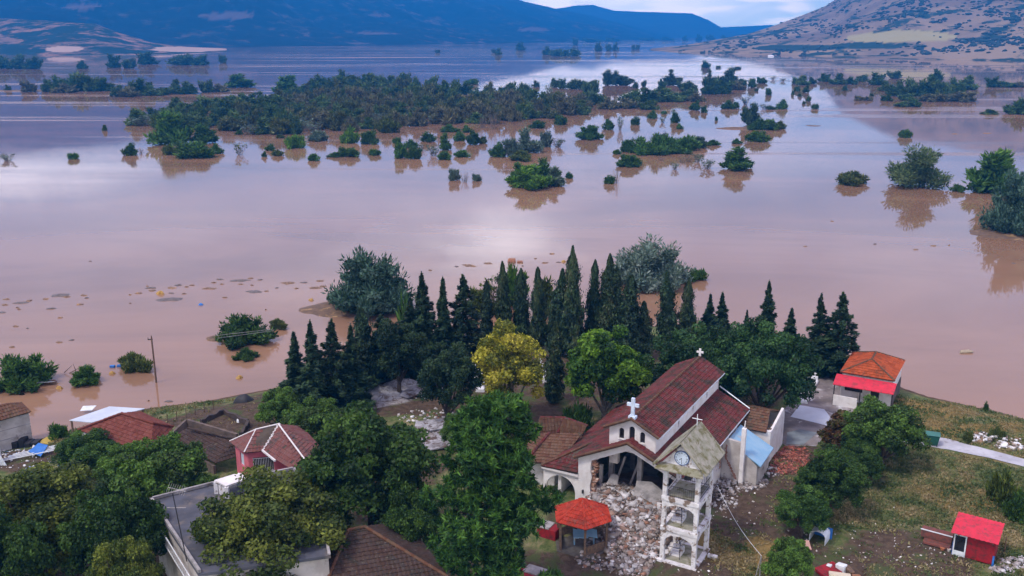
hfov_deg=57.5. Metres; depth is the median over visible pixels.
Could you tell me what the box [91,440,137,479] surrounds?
broadleaf tree
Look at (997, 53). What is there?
hill
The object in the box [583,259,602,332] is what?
cypress tree
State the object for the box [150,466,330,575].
flat roof building
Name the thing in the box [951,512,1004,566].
red shed
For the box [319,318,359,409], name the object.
fir tree
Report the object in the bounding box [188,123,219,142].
tree
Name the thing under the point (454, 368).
cedar tree
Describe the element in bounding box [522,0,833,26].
sky
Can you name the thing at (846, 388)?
window
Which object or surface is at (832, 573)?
scrap piece
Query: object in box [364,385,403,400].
sand heap
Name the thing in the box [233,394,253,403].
tarp heap
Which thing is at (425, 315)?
fir tree
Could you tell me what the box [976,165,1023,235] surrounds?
tree
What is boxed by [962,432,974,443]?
weed clump
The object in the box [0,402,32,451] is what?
grey block shed
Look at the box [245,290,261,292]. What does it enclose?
floating debris
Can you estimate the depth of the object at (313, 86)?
612.78 m
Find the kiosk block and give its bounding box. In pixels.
[537,520,558,540]
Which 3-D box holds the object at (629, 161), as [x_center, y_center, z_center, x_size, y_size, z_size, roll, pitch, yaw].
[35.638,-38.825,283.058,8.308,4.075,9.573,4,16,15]
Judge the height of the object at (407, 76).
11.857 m
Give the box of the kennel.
[809,527,832,545]
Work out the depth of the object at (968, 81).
655.23 m
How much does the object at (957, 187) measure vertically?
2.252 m
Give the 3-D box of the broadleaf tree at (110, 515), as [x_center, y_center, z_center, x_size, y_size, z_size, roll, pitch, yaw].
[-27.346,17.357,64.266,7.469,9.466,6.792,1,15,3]
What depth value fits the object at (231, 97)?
494.36 m
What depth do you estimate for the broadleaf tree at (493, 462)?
59.11 m
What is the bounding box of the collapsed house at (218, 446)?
[172,419,237,473]
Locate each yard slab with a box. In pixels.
[786,429,815,444]
[791,405,829,425]
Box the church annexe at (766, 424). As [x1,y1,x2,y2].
[737,405,784,461]
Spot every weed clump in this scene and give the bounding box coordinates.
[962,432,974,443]
[987,426,1006,439]
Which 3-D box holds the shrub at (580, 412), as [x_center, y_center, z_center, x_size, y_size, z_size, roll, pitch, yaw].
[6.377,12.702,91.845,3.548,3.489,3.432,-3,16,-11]
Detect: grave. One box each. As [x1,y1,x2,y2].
[475,373,484,391]
[811,373,818,385]
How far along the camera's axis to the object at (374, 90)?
549.62 m
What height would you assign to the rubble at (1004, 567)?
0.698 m
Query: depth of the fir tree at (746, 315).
118.12 m
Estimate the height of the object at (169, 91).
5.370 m
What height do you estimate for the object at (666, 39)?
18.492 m
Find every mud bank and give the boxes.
[0,90,90,91]
[299,302,387,316]
[717,127,746,128]
[969,230,1023,240]
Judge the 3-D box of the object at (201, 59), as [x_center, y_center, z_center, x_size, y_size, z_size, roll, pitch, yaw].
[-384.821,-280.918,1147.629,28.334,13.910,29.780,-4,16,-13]
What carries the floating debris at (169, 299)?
on the water
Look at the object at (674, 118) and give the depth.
416.96 m
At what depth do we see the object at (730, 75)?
707.57 m
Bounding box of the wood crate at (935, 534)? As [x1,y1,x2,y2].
[921,525,953,549]
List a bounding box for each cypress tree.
[478,279,495,337]
[493,261,513,333]
[511,268,530,335]
[525,266,547,348]
[541,268,568,353]
[543,319,567,403]
[559,245,587,354]
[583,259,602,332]
[594,253,621,340]
[611,265,623,328]
[611,274,649,355]
[639,301,655,356]
[654,270,682,340]
[676,277,698,335]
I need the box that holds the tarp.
[28,443,47,456]
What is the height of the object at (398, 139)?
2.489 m
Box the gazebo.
[555,498,611,558]
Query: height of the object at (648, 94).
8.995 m
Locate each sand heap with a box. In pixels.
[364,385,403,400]
[383,379,417,388]
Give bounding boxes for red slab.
[521,566,534,575]
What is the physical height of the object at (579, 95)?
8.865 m
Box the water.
[0,38,1023,438]
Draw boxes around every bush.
[47,421,71,440]
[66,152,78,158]
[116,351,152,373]
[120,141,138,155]
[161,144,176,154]
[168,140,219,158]
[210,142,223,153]
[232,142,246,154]
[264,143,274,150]
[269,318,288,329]
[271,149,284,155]
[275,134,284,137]
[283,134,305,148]
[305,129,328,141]
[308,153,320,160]
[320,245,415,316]
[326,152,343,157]
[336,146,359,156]
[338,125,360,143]
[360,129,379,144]
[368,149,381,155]
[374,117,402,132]
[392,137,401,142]
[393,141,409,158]
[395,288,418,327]
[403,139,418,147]
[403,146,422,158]
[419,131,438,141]
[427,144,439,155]
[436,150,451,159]
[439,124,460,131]
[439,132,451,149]
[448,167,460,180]
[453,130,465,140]
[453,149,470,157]
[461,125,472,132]
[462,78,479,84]
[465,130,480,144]
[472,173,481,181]
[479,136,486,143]
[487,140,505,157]
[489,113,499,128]
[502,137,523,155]
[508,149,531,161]
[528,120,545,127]
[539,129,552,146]
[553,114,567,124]
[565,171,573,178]
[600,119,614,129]
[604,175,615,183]
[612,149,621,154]
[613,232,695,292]
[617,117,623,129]
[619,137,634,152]
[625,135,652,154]
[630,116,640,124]
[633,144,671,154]
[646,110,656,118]
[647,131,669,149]
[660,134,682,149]
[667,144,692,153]
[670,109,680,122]
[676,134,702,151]
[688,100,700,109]
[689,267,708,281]
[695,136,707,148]
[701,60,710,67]
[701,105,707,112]
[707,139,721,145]
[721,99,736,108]
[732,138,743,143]
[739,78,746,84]
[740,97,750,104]
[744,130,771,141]
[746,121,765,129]
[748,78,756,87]
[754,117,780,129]
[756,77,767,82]
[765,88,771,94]
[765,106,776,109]
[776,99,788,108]
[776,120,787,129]
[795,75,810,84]
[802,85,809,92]
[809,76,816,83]
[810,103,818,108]
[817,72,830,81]
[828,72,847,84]
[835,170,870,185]
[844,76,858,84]
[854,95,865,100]
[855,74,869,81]
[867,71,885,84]
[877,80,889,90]
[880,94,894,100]
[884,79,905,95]
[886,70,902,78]
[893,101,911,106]
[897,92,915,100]
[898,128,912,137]
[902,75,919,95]
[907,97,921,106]
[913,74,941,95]
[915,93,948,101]
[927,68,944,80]
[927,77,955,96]
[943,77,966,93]
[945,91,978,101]
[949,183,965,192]
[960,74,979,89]
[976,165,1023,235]
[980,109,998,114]
[983,400,989,411]
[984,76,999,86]
[985,468,1021,506]
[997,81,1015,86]
[1001,488,1023,524]
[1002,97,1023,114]
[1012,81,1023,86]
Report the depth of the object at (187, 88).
610.41 m
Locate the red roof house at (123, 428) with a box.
[77,411,173,445]
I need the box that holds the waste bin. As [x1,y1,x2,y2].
[925,431,940,446]
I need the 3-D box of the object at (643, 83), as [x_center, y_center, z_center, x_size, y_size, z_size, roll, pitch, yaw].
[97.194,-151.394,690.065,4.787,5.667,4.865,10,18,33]
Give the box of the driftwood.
[960,350,972,353]
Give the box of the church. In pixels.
[540,348,749,509]
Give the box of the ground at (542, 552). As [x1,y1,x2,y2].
[0,326,1023,575]
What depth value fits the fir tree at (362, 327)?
99.81 m
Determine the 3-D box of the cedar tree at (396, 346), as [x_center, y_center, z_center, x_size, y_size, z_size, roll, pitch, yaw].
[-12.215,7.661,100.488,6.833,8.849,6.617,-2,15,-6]
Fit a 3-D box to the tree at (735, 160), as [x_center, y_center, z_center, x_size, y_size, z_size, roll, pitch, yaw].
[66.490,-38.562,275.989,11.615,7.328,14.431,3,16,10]
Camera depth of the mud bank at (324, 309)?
135.14 m
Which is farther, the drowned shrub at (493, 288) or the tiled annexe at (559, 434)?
the drowned shrub at (493, 288)
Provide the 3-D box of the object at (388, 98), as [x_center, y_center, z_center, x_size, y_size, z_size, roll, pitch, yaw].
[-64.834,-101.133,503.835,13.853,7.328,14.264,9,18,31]
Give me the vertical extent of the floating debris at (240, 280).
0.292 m
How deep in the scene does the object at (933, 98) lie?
544.30 m
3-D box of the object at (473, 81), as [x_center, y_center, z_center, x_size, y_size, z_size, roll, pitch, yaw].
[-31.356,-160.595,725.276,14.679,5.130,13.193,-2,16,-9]
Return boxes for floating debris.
[51,294,69,296]
[156,297,182,301]
[206,336,223,340]
[230,279,249,281]
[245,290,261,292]
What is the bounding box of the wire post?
[755,555,761,575]
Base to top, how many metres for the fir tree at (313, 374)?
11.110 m
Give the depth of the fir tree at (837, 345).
104.59 m
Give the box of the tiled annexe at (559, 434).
[527,416,588,485]
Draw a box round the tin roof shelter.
[69,406,144,431]
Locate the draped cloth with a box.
[0,450,6,465]
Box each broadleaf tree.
[0,457,103,574]
[0,500,56,575]
[41,518,79,575]
[49,428,119,473]
[53,472,169,575]
[84,535,166,575]
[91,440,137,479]
[116,431,224,498]
[187,461,350,575]
[254,386,303,423]
[281,396,345,444]
[292,399,443,529]
[382,480,442,548]
[417,388,569,575]
[438,413,460,441]
[470,318,547,419]
[563,324,654,419]
[650,320,738,390]
[702,321,745,389]
[715,315,824,409]
[774,483,833,536]
[792,443,872,514]
[816,409,850,447]
[840,445,885,480]
[841,394,932,464]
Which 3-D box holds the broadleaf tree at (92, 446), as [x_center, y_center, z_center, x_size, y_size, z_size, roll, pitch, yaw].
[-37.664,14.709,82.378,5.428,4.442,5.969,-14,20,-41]
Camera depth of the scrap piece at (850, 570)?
67.66 m
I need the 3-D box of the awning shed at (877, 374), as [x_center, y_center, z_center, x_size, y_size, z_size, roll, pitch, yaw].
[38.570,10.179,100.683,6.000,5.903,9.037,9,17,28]
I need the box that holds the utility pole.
[148,335,156,382]
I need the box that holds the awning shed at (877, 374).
[832,351,905,408]
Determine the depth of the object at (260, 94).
526.54 m
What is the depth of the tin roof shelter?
90.08 m
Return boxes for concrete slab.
[607,473,618,484]
[633,481,662,508]
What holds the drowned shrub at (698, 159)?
in the water
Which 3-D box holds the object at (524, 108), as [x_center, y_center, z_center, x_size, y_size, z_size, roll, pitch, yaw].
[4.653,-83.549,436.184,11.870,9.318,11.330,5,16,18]
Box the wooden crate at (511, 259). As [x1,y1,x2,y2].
[507,258,522,262]
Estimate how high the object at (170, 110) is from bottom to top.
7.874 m
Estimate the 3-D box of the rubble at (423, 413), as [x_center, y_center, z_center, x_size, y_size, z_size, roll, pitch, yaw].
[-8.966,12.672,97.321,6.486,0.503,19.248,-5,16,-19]
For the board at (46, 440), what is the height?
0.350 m
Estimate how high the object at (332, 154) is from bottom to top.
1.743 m
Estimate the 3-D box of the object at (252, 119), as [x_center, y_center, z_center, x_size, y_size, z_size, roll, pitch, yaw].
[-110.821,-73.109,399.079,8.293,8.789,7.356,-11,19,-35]
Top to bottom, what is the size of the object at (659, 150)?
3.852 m
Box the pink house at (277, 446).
[229,423,317,474]
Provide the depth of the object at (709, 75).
693.91 m
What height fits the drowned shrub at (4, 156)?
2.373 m
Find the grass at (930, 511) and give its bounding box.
[35,394,1023,575]
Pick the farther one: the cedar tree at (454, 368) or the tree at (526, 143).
the tree at (526, 143)
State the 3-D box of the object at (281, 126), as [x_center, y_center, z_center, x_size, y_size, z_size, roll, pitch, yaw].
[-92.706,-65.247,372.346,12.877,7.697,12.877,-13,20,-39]
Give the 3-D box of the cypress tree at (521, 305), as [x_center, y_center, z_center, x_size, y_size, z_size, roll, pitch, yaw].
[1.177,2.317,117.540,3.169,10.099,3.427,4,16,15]
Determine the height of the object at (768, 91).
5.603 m
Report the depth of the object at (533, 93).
525.42 m
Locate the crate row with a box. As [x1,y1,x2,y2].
[11,436,41,448]
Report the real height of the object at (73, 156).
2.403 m
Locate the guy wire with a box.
[717,486,760,554]
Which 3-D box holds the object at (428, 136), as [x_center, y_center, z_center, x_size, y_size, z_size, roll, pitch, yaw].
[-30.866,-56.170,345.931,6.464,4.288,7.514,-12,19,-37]
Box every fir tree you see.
[277,331,306,390]
[292,319,339,406]
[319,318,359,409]
[337,323,376,408]
[344,307,390,391]
[371,314,411,382]
[389,297,420,378]
[409,271,438,378]
[428,277,456,355]
[445,274,484,373]
[696,294,714,335]
[707,292,731,333]
[743,310,748,323]
[757,279,776,335]
[783,307,800,336]
[802,293,831,377]
[811,292,860,377]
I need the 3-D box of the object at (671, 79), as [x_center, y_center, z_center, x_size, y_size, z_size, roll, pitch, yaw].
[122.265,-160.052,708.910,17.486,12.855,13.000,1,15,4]
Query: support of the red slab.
on the ground at (542, 552)
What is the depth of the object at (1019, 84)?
687.53 m
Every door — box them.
[253,457,273,469]
[870,391,878,399]
[952,534,966,556]
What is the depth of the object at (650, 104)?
488.44 m
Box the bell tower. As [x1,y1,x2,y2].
[652,414,724,570]
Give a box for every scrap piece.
[814,561,841,575]
[829,571,850,575]
[835,562,846,572]
[846,565,854,574]
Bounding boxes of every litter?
[1,445,49,468]
[597,492,959,575]
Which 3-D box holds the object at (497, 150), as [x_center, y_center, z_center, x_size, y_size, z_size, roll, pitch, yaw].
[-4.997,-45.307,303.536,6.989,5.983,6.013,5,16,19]
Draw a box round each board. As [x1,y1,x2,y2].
[40,437,57,443]
[80,405,95,410]
[523,564,546,574]
[805,540,811,549]
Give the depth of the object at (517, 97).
489.63 m
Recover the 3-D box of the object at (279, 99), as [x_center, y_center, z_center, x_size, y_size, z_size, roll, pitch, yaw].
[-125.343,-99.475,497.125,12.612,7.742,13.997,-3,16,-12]
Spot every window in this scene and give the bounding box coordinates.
[241,453,244,465]
[618,428,624,439]
[630,427,634,437]
[640,432,644,444]
[845,387,861,392]
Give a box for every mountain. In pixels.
[0,0,669,47]
[650,0,1023,55]
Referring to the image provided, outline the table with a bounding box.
[573,529,596,544]
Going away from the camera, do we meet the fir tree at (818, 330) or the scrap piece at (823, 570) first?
the scrap piece at (823, 570)
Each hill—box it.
[0,18,226,54]
[558,5,741,37]
[721,25,774,34]
[832,12,1023,60]
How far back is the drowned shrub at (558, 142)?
328.57 m
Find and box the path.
[833,426,1023,465]
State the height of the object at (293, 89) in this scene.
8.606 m
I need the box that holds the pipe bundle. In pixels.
[3,445,54,460]
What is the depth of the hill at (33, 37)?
1837.24 m
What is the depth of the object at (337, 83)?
588.56 m
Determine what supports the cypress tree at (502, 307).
on the ground at (542, 552)
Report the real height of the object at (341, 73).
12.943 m
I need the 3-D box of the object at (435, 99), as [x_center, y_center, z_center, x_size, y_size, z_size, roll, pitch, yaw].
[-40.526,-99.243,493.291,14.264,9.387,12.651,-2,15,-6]
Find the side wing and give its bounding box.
[721,421,773,485]
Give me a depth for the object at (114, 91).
585.12 m
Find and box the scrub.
[675,0,1023,56]
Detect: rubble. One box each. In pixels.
[394,378,453,433]
[575,471,672,575]
[704,466,780,510]
[768,445,810,474]
[972,431,1023,450]
[988,555,1023,573]
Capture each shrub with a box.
[0,154,14,160]
[479,275,497,299]
[551,138,564,146]
[562,399,595,432]
[670,162,679,169]
[684,152,693,162]
[692,153,703,161]
[700,158,715,168]
[760,536,814,575]
[840,429,880,455]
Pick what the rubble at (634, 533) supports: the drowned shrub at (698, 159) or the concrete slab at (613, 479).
the concrete slab at (613, 479)
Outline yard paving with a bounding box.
[782,374,852,445]
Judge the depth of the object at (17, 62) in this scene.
1024.93 m
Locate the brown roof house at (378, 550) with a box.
[327,524,448,575]
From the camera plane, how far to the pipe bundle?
86.23 m
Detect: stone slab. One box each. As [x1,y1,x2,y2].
[400,385,422,397]
[415,419,444,430]
[421,435,449,450]
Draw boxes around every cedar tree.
[368,318,426,392]
[414,340,483,417]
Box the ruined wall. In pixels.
[200,408,249,435]
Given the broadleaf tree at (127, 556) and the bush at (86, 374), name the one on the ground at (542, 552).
the broadleaf tree at (127, 556)
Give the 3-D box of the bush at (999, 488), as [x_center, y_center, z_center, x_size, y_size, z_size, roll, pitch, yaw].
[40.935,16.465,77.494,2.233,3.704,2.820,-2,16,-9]
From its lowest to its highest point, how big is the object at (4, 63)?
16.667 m
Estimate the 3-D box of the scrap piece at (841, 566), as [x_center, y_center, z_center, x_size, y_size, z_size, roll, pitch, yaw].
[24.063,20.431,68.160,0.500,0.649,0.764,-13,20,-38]

